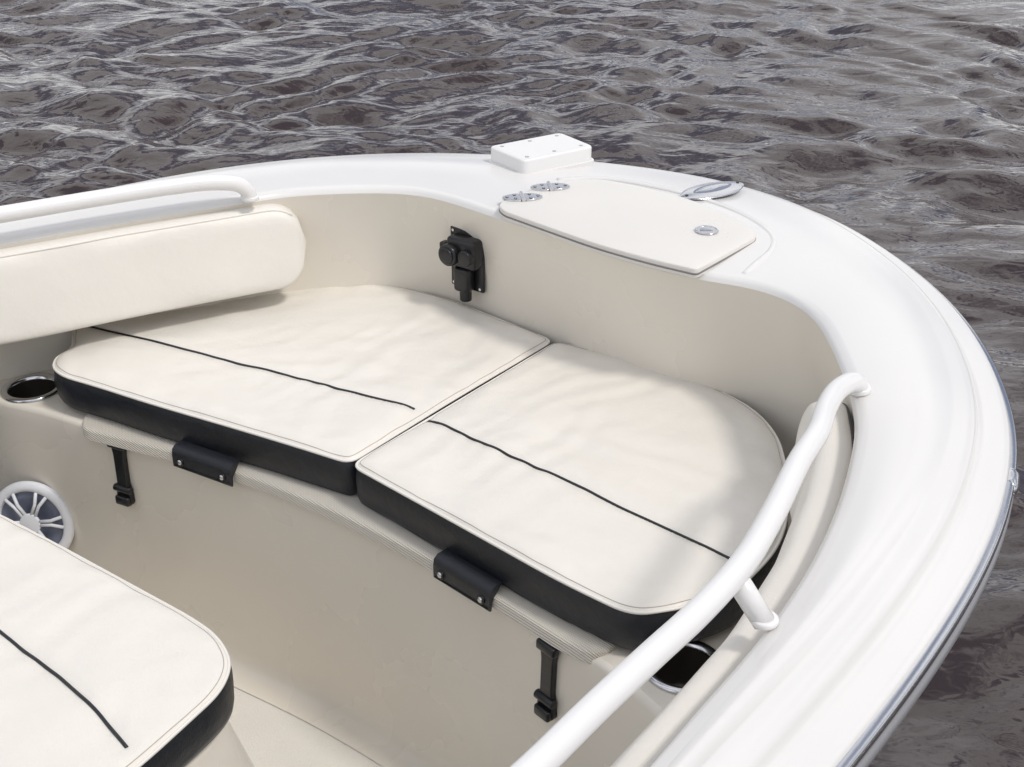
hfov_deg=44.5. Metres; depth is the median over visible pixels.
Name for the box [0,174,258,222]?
grab rail
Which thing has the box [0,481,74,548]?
marine speaker
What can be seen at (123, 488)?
rubber latch
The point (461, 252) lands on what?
power outlet
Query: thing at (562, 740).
grab rail
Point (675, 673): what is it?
cup holder
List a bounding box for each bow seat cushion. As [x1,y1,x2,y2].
[52,285,549,495]
[355,343,788,650]
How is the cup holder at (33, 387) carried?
attached to the boat
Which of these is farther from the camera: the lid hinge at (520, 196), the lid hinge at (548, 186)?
the lid hinge at (548, 186)
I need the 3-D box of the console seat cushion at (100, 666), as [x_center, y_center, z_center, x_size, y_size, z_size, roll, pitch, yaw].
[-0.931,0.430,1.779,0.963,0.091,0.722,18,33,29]
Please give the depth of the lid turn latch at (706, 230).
2.46 m
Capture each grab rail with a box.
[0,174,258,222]
[510,372,871,766]
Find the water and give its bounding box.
[0,0,1023,766]
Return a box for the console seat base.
[185,720,254,766]
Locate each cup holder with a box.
[1,373,57,402]
[649,640,715,693]
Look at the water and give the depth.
6.89 m
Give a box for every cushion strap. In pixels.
[172,440,239,486]
[433,549,501,611]
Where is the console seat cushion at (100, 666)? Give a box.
[0,514,233,766]
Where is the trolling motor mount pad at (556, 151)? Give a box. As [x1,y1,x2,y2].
[488,133,593,173]
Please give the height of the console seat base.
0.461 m
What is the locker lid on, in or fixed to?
on the boat
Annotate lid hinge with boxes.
[502,191,542,201]
[530,181,569,190]
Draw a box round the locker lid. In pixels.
[499,179,755,277]
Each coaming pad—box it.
[0,204,305,344]
[610,402,853,766]
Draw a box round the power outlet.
[438,226,484,301]
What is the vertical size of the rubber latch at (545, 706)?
0.153 m
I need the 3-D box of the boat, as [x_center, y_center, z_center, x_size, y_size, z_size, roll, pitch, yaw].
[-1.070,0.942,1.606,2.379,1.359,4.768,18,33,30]
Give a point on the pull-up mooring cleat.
(713, 190)
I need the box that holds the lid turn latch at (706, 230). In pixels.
[694,225,718,234]
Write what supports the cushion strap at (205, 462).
attached to the boat
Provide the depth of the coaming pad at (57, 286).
2.60 m
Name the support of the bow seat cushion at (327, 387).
on the boat
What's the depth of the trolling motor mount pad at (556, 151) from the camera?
2.86 m
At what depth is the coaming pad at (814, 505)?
1.58 m
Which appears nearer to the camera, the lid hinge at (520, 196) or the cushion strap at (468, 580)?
the cushion strap at (468, 580)
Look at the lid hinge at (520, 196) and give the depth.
2.63 m
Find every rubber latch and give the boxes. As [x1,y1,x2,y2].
[107,445,134,506]
[533,638,558,722]
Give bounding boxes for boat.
[0,153,1019,766]
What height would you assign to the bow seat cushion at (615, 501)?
0.097 m
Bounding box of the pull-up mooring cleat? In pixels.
[680,181,743,198]

